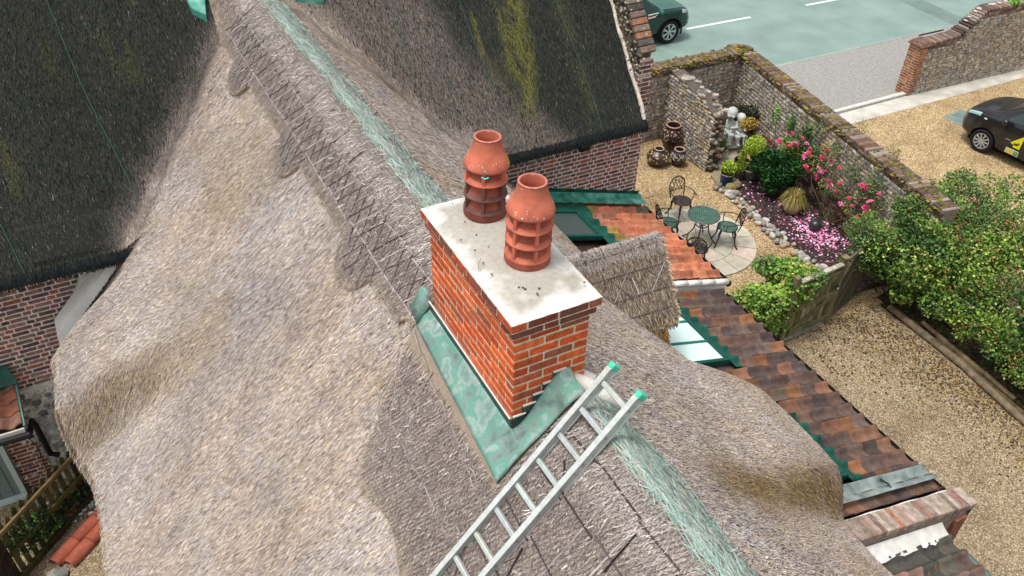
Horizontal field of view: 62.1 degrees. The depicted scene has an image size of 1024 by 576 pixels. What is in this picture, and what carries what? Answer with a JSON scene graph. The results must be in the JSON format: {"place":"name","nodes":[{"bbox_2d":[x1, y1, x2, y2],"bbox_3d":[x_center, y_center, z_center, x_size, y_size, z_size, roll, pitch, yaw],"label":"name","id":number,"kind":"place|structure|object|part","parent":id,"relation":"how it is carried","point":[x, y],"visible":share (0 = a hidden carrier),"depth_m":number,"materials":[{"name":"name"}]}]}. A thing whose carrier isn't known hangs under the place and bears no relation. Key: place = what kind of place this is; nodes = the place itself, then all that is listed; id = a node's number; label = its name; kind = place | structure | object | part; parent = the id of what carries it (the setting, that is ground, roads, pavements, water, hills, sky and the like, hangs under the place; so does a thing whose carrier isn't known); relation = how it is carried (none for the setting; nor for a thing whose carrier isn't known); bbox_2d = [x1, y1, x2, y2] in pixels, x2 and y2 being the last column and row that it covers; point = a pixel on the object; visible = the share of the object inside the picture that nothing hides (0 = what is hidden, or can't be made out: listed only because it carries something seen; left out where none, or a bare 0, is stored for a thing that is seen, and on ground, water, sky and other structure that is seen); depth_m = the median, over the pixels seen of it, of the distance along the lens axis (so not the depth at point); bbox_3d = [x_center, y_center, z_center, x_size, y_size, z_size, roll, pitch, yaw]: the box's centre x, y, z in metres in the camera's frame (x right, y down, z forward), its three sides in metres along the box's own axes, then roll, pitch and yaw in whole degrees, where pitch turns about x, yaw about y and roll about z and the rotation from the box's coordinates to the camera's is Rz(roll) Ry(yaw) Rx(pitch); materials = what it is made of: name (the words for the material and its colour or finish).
{"place":"outdoors","nodes":[
{"label":"outdoors","id":0,"kind":"place"},
{"bbox_2d":[0,475,104,575],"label":"gravel yard","id":1,"kind":"structure","parent":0,"point":[90,564],"depth_m":11.97,"materials":[{"name":"beige gravel"}]},
{"bbox_2d":[0,538,20,575],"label":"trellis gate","id":2,"kind":"structure","parent":1,"relation":"on","point":[8,566],"depth_m":11.23,"materials":[{"name":"brown wood"}]},
{"bbox_2d":[25,513,61,539],"bbox_3d":[-6.661,3.372,12.060,0.525,0.218,0.487,-17,43,-22],"label":"hosta plant","id":3,"kind":"object","parent":1,"relation":"on","point":[57,526],"visible":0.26,"depth_m":12.06,"materials":[{"name":"green plant"}]},
{"bbox_2d":[0,451,93,575],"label":"picket fence","id":4,"kind":"object","parent":1,"relation":"on","point":[40,555],"visible":0.66,"depth_m":11.84,"materials":[{"name":"brown wood"}]},
{"bbox_2d":[1,471,91,555],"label":"fence creeper","id":5,"kind":"object","parent":4,"relation":"attached to","point":[82,495],"visible":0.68,"depth_m":11.81,"materials":[{"name":"green plant"}]},
{"bbox_2d":[46,567,67,575],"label":"rock","id":6,"kind":"object","parent":1,"relation":"on","point":[62,571],"visible":1,"depth_m":11.63,"materials":[{"name":"stone"}]},
{"bbox_2d":[48,536,80,566],"bbox_3d":[-6.297,3.688,11.952,0.221,0.120,0.408,14,41,15],"label":"ridge tile","id":7,"kind":"object","parent":1,"relation":"on","point":[64,551],"visible":1,"depth_m":11.91,"materials":[{"name":"ceramic"}]},
{"bbox_2d":[35,488,96,523],"bbox_3d":[-6.454,3.179,12.655,1.254,0.050,0.760,-17,43,-22],"label":"pale shingle","id":8,"kind":"object","parent":1,"relation":"on","point":[91,508],"visible":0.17,"depth_m":12.56,"materials":[{"name":"stone"}]},
{"bbox_2d":[58,498,76,520],"bbox_3d":[-6.500,3.241,12.418,0.320,0.260,0.320,-17,43,-22],"label":"flower pot","id":9,"kind":"object","parent":1,"relation":"on","point":[68,515],"visible":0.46,"depth_m":12.35,"materials":[{"name":"ceramic"}]},
{"bbox_2d":[63,537,95,567],"bbox_3d":[-6.089,3.702,11.942,0.221,0.120,0.408,15,41,16],"label":"ridge tile","id":10,"kind":"object","parent":1,"relation":"on","point":[74,558],"visible":1,"depth_m":11.91,"materials":[{"name":"ceramic"}]},
{"bbox_2d":[71,514,98,540],"bbox_3d":[-6.148,3.451,12.251,0.221,0.120,0.408,15,41,16],"label":"ridge tile","id":11,"kind":"object","parent":1,"relation":"on","point":[86,527],"visible":0.82,"depth_m":12.22,"materials":[{"name":"ceramic"}]},
{"bbox_2d":[85,523,101,543],"bbox_3d":[-5.940,3.465,12.241,0.221,0.120,0.408,16,41,16],"label":"ridge tile","id":12,"kind":"object","parent":1,"relation":"on","point":[93,534],"visible":0.33,"depth_m":12.13,"materials":[{"name":"ceramic"}]},
{"bbox_2d":[657,209,756,275],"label":"patio paving","id":13,"kind":"structure","parent":0,"point":[742,257],"depth_m":18.21,"materials":[{"name":"stone"}]},
{"bbox_2d":[655,204,680,232],"bbox_3d":[3.290,-1.394,17.983,0.559,0.913,0.549,-7,40,-10],"label":"garden chair","id":14,"kind":"object","parent":13,"relation":"on","point":[668,221],"visible":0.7,"depth_m":17.94,"materials":[{"name":"paint"}]},
{"bbox_2d":[664,176,696,220],"bbox_3d":[3.724,-1.946,18.683,0.549,0.913,0.559,-15,42,-20],"label":"garden chair","id":15,"kind":"object","parent":13,"relation":"on","point":[680,200],"visible":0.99,"depth_m":18.66,"materials":[{"name":"paint"}]},
{"bbox_2d":[686,234,712,257],"bbox_3d":[3.769,-0.803,17.268,0.549,0.913,0.559,15,41,16],"label":"garden chair","id":16,"kind":"object","parent":13,"relation":"on","point":[702,248],"visible":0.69,"depth_m":17.05,"materials":[{"name":"paint"}]},
{"bbox_2d":[682,206,720,243],"bbox_3d":[4.025,-1.282,18.051,0.705,0.676,0.705,-31,49,-34],"label":"bistro table","id":17,"kind":"object","parent":13,"relation":"on","point":[707,213],"visible":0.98,"depth_m":17.87,"materials":[{"name":"paint"}]},
{"bbox_2d":[711,207,746,249],"bbox_3d":[4.574,-1.302,17.917,0.559,0.913,0.549,4,39,2],"label":"garden chair","id":18,"kind":"object","parent":13,"relation":"on","point":[729,226],"visible":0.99,"depth_m":17.89,"materials":[{"name":"paint"}]},
{"bbox_2d":[635,138,887,340],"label":"garden gravel","id":19,"kind":"structure","parent":0,"point":[652,185],"depth_m":19.46,"materials":[{"name":"beige gravel"}]},
{"bbox_2d":[646,146,669,166],"bbox_3d":[3.546,-3.203,20.622,0.589,0.447,0.587,-17,43,-22],"label":"garden urn","id":20,"kind":"object","parent":19,"relation":"on","point":[657,156],"visible":1,"depth_m":20.45,"materials":[{"name":"brown ceramic"}]},
{"bbox_2d":[661,121,683,153],"bbox_3d":[3.945,-3.692,20.980,0.565,0.777,0.560,-17,43,-22],"label":"garden urn","id":21,"kind":"object","parent":19,"relation":"on","point":[672,136],"visible":0.98,"depth_m":20.77,"materials":[{"name":"brown ceramic"}]},
{"bbox_2d":[670,146,686,166],"bbox_3d":[4.043,-3.187,20.628,0.415,0.437,0.415,-17,43,-22],"label":"garden urn","id":22,"kind":"object","parent":19,"relation":"on","point":[678,156],"visible":1,"depth_m":20.51,"materials":[{"name":"brown ceramic"}]},
{"bbox_2d":[660,68,728,171],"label":"stub wall","id":23,"kind":"structure","parent":19,"relation":"on","point":[695,108],"depth_m":20.29,"materials":[{"name":"grey stone"}]},
{"bbox_2d":[713,181,721,188],"bbox_3d":[4.822,-2.396,19.908,0.245,0.182,0.196,-17,43,-22],"label":"boulder","id":24,"kind":"object","parent":19,"relation":"on","point":[718,184],"visible":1,"depth_m":19.83,"materials":[{"name":"stone"}]},
{"bbox_2d":[710,152,739,182],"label":"stone slabs","id":25,"kind":"structure","parent":19,"relation":"on","point":[715,175],"depth_m":20.75,"materials":[{"name":"grey stone"}]},
{"bbox_2d":[718,138,729,159],"bbox_3d":[5.018,-3.397,20.783,0.666,0.615,0.604,-17,43,-22],"label":"plant","id":26,"kind":"object","parent":25,"relation":"on","point":[724,142],"visible":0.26,"depth_m":20.71,"materials":[{"name":"plant"}]},
{"bbox_2d":[720,159,737,186],"bbox_3d":[5.051,-2.700,19.909,0.394,0.629,0.406,23,43,24],"label":"potted shrub","id":27,"kind":"object","parent":19,"relation":"on","point":[727,170],"visible":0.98,"depth_m":19.83,"materials":[{"name":"green plant"}]},
{"bbox_2d":[724,146,741,153],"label":"stone plinth","id":28,"kind":"structure","parent":19,"relation":"on","point":[734,151],"depth_m":21.18,"materials":[{"name":"grey stone"}]},
{"bbox_2d":[723,107,747,148],"bbox_3d":[5.470,-3.919,20.951,0.707,1.060,0.627,6,39,5],"label":"cherub statue","id":29,"kind":"object","parent":28,"relation":"on","point":[734,133],"visible":0.59,"depth_m":20.87,"materials":[{"name":"stone"}]},
{"bbox_2d":[721,103,760,142],"bbox_3d":[5.562,-4.217,21.445,1.115,1.096,1.121,-17,43,-22],"label":"corner ivy","id":30,"kind":"object","parent":19,"relation":"on","point":[744,109],"visible":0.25,"depth_m":21.11,"materials":[{"name":"green plant"}]},
{"bbox_2d":[734,117,758,167],"bbox_3d":[5.513,-3.405,20.208,0.522,1.372,0.458,-17,43,-22],"label":"topiary plant","id":31,"kind":"object","parent":19,"relation":"on","point":[746,124],"visible":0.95,"depth_m":19.84,"materials":[{"name":"yellow plant"}]},
{"bbox_2d":[760,219,766,225],"bbox_3d":[5.543,-1.435,18.747,0.152,0.124,0.185,14,41,15],"label":"cobble","id":32,"kind":"object","parent":19,"relation":"on","point":[763,222],"visible":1,"depth_m":18.69,"materials":[{"name":"stone"}]},
{"bbox_2d":[769,232,775,238],"bbox_3d":[5.635,-1.135,18.392,0.128,0.110,0.183,-12,49,-2],"label":"cobble","id":33,"kind":"object","parent":19,"relation":"on","point":[772,235],"visible":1,"depth_m":18.35,"materials":[{"name":"stone"}]},
{"bbox_2d":[775,231,780,236],"bbox_3d":[5.768,-1.174,18.439,0.130,0.119,0.178,-1,37,-4],"label":"cobble","id":34,"kind":"object","parent":19,"relation":"on","point":[777,233],"visible":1,"depth_m":18.39,"materials":[{"name":"stone"}]},
{"bbox_2d":[729,254,828,336],"bbox_3d":[4.535,0.345,15.351,2.109,1.608,1.148,-17,43,-22],"label":"climbing shrub","id":35,"kind":"object","parent":19,"relation":"on","point":[766,304],"visible":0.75,"depth_m":15.06,"materials":[{"name":"green plant"}]},
{"bbox_2d":[777,275,801,340],"bbox_3d":[4.979,0.411,15.311,0.110,1.560,0.110,-17,43,-22],"label":"gate post","id":36,"kind":"object","parent":19,"relation":"on","point":[797,280],"visible":0.53,"depth_m":15.09,"materials":[{"name":"brown wood"}]},
{"bbox_2d":[790,250,797,255],"bbox_3d":[5.947,-0.738,17.901,0.181,0.107,0.140,14,57,26],"label":"cobble","id":37,"kind":"object","parent":19,"relation":"on","point":[793,252],"visible":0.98,"depth_m":17.86,"materials":[{"name":"stone"}]},
{"bbox_2d":[737,178,888,290],"bbox_3d":[6.326,-1.564,19.018,1.720,0.001,5.330,-9,40,-13],"label":"flower bed","id":38,"kind":"object","parent":19,"relation":"on","point":[770,208],"visible":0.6,"depth_m":18.82,"materials":[{"name":"pink plant"}]},
{"bbox_2d":[725,183,736,189],"bbox_3d":[5.095,-2.336,19.816,0.308,0.225,0.247,-17,43,-22],"label":"boulder","id":39,"kind":"object","parent":38,"relation":"on","point":[731,186],"visible":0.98,"depth_m":19.72,"materials":[{"name":"stone"}]},
{"bbox_2d":[733,180,741,188],"bbox_3d":[5.282,-2.422,19.947,0.276,0.212,0.218,-17,43,-22],"label":"boulder","id":40,"kind":"object","parent":38,"relation":"on","point":[738,183],"visible":0.71,"depth_m":19.86,"materials":[{"name":"stone"}]},
{"bbox_2d":[734,147,747,180],"bbox_3d":[5.409,-2.957,20.029,0.312,0.895,0.326,-17,43,-22],"label":"potted conifer","id":41,"kind":"object","parent":38,"relation":"on","point":[739,174],"visible":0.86,"depth_m":20.06,"materials":[{"name":"plant"}]},
{"bbox_2d":[743,162,757,180],"bbox_3d":[5.694,-2.803,20.205,0.491,0.447,0.491,-17,43,-22],"label":"bowl planter","id":42,"kind":"object","parent":38,"relation":"on","point":[749,176],"visible":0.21,"depth_m":20.12,"materials":[{"name":"ceramic"}]},
{"bbox_2d":[743,134,803,194],"bbox_3d":[5.960,-2.755,19.378,1.395,1.434,0.937,32,48,32],"label":"leafy shrub","id":43,"kind":"object","parent":38,"relation":"on","point":[774,169],"visible":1,"depth_m":19.16,"materials":[{"name":"green plant"}]},
{"bbox_2d":[771,105,813,158],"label":"tall shoots","id":44,"kind":"object","parent":38,"relation":"on","point":[790,125],"visible":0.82,"depth_m":19.07,"materials":[{"name":"green plant"}]},
{"bbox_2d":[777,186,808,214],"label":"ornamental grass","id":45,"kind":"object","parent":38,"relation":"on","point":[793,201],"depth_m":18.94,"materials":[{"name":"plant"}]},
{"bbox_2d":[742,181,857,264],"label":"fallen petals","id":46,"kind":"object","parent":38,"relation":"on","point":[819,233],"visible":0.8,"depth_m":18.52,"materials":[{"name":"pink plant"}]},
{"bbox_2d":[808,219,821,231],"bbox_3d":[6.645,-1.375,18.620,0.290,0.274,0.286,-17,43,-22],"label":"stone ball","id":47,"kind":"object","parent":46,"relation":"on","point":[815,225],"visible":1,"depth_m":18.52,"materials":[{"name":"grey stone"}]},
{"bbox_2d":[777,120,888,227],"bbox_3d":[6.916,-2.320,18.510,1.028,1.895,3.638,-15,42,-20],"label":"climbing rose","id":48,"kind":"object","parent":38,"relation":"on","point":[814,169],"visible":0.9,"depth_m":18.36,"materials":[{"name":"pink plant"}]},
{"bbox_2d":[823,254,850,323],"bbox_3d":[6.001,0.041,15.799,0.130,1.570,0.130,-17,43,-22],"label":"gate post","id":49,"kind":"object","parent":19,"relation":"on","point":[845,258],"visible":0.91,"depth_m":15.65,"materials":[{"name":"brown wood"}]},
{"bbox_2d":[784,262,844,340],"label":"timber gate","id":50,"kind":"structure","parent":49,"relation":"attached to","point":[809,315],"depth_m":15.59,"materials":[{"name":"brown wood"}]},
{"bbox_2d":[830,235,878,316],"bbox_3d":[6.500,-0.212,16.219,1.311,1.400,0.050,-31,49,-34],"label":"slatted fence","id":51,"kind":"object","parent":19,"relation":"on","point":[850,289],"visible":0.63,"depth_m":16.27,"materials":[{"name":"brown wood"}]},
{"bbox_2d":[651,0,1000,64],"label":"road","id":52,"kind":"structure","parent":0,"point":[776,32],"depth_m":27.99,"materials":[{"name":"grey asphalt"}]},
{"bbox_2d":[641,0,688,43],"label":"parked car","id":53,"kind":"object","parent":52,"relation":"on","point":[667,20],"visible":0.31,"depth_m":26.06,"materials":[{"name":"paint"}]},
{"bbox_3d":[3.680,-7.801,25.555,1.240,0.698,0.053,-17,43,-22],"label":"door","id":54,"kind":"part","parent":53,"relation":"part of","materials":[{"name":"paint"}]},
{"bbox_2d":[686,0,834,28],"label":"road marking","id":55,"kind":"object","parent":52,"relation":"on","point":[748,17],"visible":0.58,"depth_m":28.11,"materials":[{"name":"paint"}]},
{"bbox_2d":[899,0,961,24],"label":"road patch","id":56,"kind":"object","parent":52,"relation":"on","point":[937,12],"visible":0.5,"depth_m":29.23,"materials":[{"name":"asphalt"}]},
{"bbox_2d":[778,27,950,109],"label":"pavement","id":57,"kind":"structure","parent":0,"point":[848,78],"depth_m":25.12,"materials":[{"name":"concrete"}]},
{"bbox_2d":[834,92,905,113],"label":"kerb","id":58,"kind":"structure","parent":57,"relation":"on","point":[869,102],"depth_m":23.50,"materials":[{"name":"concrete"}]},
{"bbox_2d":[784,305,1023,575],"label":"gravel driveway","id":59,"kind":"structure","parent":0,"point":[990,536],"depth_m":14.34,"materials":[{"name":"beige gravel"}]},
{"bbox_2d":[797,304,1023,507],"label":"fallen leaves","id":60,"kind":"object","parent":59,"relation":"on","point":[940,375],"visible":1,"depth_m":15.27,"materials":[{"name":"brown plant"}]},
{"bbox_2d":[887,304,1023,424],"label":"timber edging","id":61,"kind":"object","parent":59,"relation":"on","point":[993,393],"visible":1,"depth_m":15.35,"materials":[{"name":"brown wood"}]},
{"bbox_2d":[935,337,1023,414],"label":"timber edging","id":62,"kind":"object","parent":59,"relation":"on","point":[1013,403],"visible":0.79,"depth_m":14.95,"materials":[{"name":"brown wood"}]},
{"bbox_2d":[784,96,1023,409],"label":"ground","id":63,"kind":"structure","parent":0,"point":[883,305],"depth_m":16.73,"materials":[{"name":"soil"}]},
{"bbox_2d":[0,0,991,575],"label":"thatched cottage","id":64,"kind":"structure","parent":63,"relation":"on","point":[342,286],"depth_m":9.16,"materials":[{"name":"plant"}]},
{"bbox_2d":[0,454,20,499],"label":"window","id":65,"kind":"structure","parent":64,"relation":"in","point":[8,486],"depth_m":12.50,"materials":[{"name":"grey glass"}]},
{"bbox_2d":[430,361,646,575],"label":"aluminium ladder","id":66,"kind":"object","parent":64,"relation":"on","point":[612,428],"visible":1,"depth_m":5.51,"materials":[{"name":"silver metal"}]},
{"bbox_2d":[553,203,619,244],"bbox_3d":[0.947,-1.001,13.720,1.350,0.488,1.350,-17,43,-22],"label":"roof window","id":67,"kind":"structure","parent":64,"relation":"in","point":[573,220],"depth_m":13.83,"materials":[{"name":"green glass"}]},
{"bbox_2d":[668,299,745,367],"bbox_3d":[2.219,0.655,11.942,1.528,0.557,1.652,-17,43,-22],"label":"roof window","id":68,"kind":"structure","parent":64,"relation":"in","point":[693,340],"depth_m":11.91,"materials":[{"name":"white glass"}]},
{"bbox_2d":[788,413,861,481],"bbox_3d":[3.338,2.025,10.286,1.528,0.557,1.246,-17,43,-22],"label":"roof window","id":69,"kind":"structure","parent":64,"relation":"in","point":[842,465],"depth_m":10.57,"materials":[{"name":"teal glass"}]},
{"bbox_2d":[641,44,962,293],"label":"garden wall","id":70,"kind":"structure","parent":63,"relation":"on","point":[736,74],"depth_m":19.66,"materials":[{"name":"stone"}]},
{"bbox_2d":[775,24,955,66],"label":"kerb","id":71,"kind":"structure","parent":63,"relation":"on","point":[844,50],"depth_m":26.66,"materials":[{"name":"concrete"}]},
{"bbox_2d":[854,117,941,188],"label":"wispy weeds","id":72,"kind":"object","parent":63,"relation":"on","point":[899,150],"visible":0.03,"depth_m":18.11,"materials":[{"name":"green plant"}]},
{"bbox_2d":[877,276,1023,408],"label":"flower bed","id":73,"kind":"object","parent":63,"relation":"on","point":[1018,393],"visible":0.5,"depth_m":16.00,"materials":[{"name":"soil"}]},
{"bbox_2d":[836,167,1023,390],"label":"rose hedge","id":74,"kind":"object","parent":73,"relation":"on","point":[959,263],"visible":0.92,"depth_m":15.68,"materials":[{"name":"green plant"}]},
{"bbox_2d":[921,321,1016,400],"bbox_3d":[8.252,1.290,15.435,0.102,0.113,2.157,-15,42,-19],"label":"timber edging","id":75,"kind":"object","parent":73,"relation":"on","point":[986,375],"visible":1,"depth_m":15.32,"materials":[{"name":"brown wood"}]},
{"bbox_2d":[895,0,1023,95],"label":"roadside wall","id":76,"kind":"structure","parent":63,"relation":"on","point":[984,40],"depth_m":23.93,"materials":[{"name":"stone"}]},
{"bbox_2d":[1008,0,1021,7],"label":"wall weed","id":77,"kind":"object","parent":76,"relation":"on","point":[1015,2],"depth_m":23.70,"materials":[{"name":"green plant"}]},
{"bbox_2d":[839,69,1023,123],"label":"concrete path","id":78,"kind":"structure","parent":0,"point":[890,106],"depth_m":23.94,"materials":[{"name":"grey concrete"}]},
{"bbox_2d":[852,77,1023,313],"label":"gravel driveway","id":79,"kind":"structure","parent":0,"point":[931,140],"depth_m":21.91,"materials":[{"name":"beige gravel"}]},
{"bbox_2d":[943,109,965,126],"bbox_3d":[12.316,-4.495,22.876,0.850,0.037,1.050,-23,45,-28],"label":"drain cover","id":80,"kind":"object","parent":79,"relation":"on","point":[956,117],"visible":0.35,"depth_m":23.00,"materials":[{"name":"metal"}]},
{"bbox_2d":[962,97,1023,162],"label":"parked car","id":81,"kind":"object","parent":79,"relation":"on","point":[997,124],"visible":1,"depth_m":21.13,"materials":[{"name":"paint"}]},
{"bbox_3d":[12.427,-3.418,20.559,0.057,0.731,1.200,-22,45,-27],"label":"door","id":82,"kind":"part","parent":81,"relation":"part of","materials":[{"name":"paint"}]},
{"bbox_3d":[12.501,-4.023,20.278,0.176,0.550,1.320,-22,45,-27],"label":"side window","id":83,"kind":"part","parent":81,"relation":"part of","materials":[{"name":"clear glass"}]}
]}

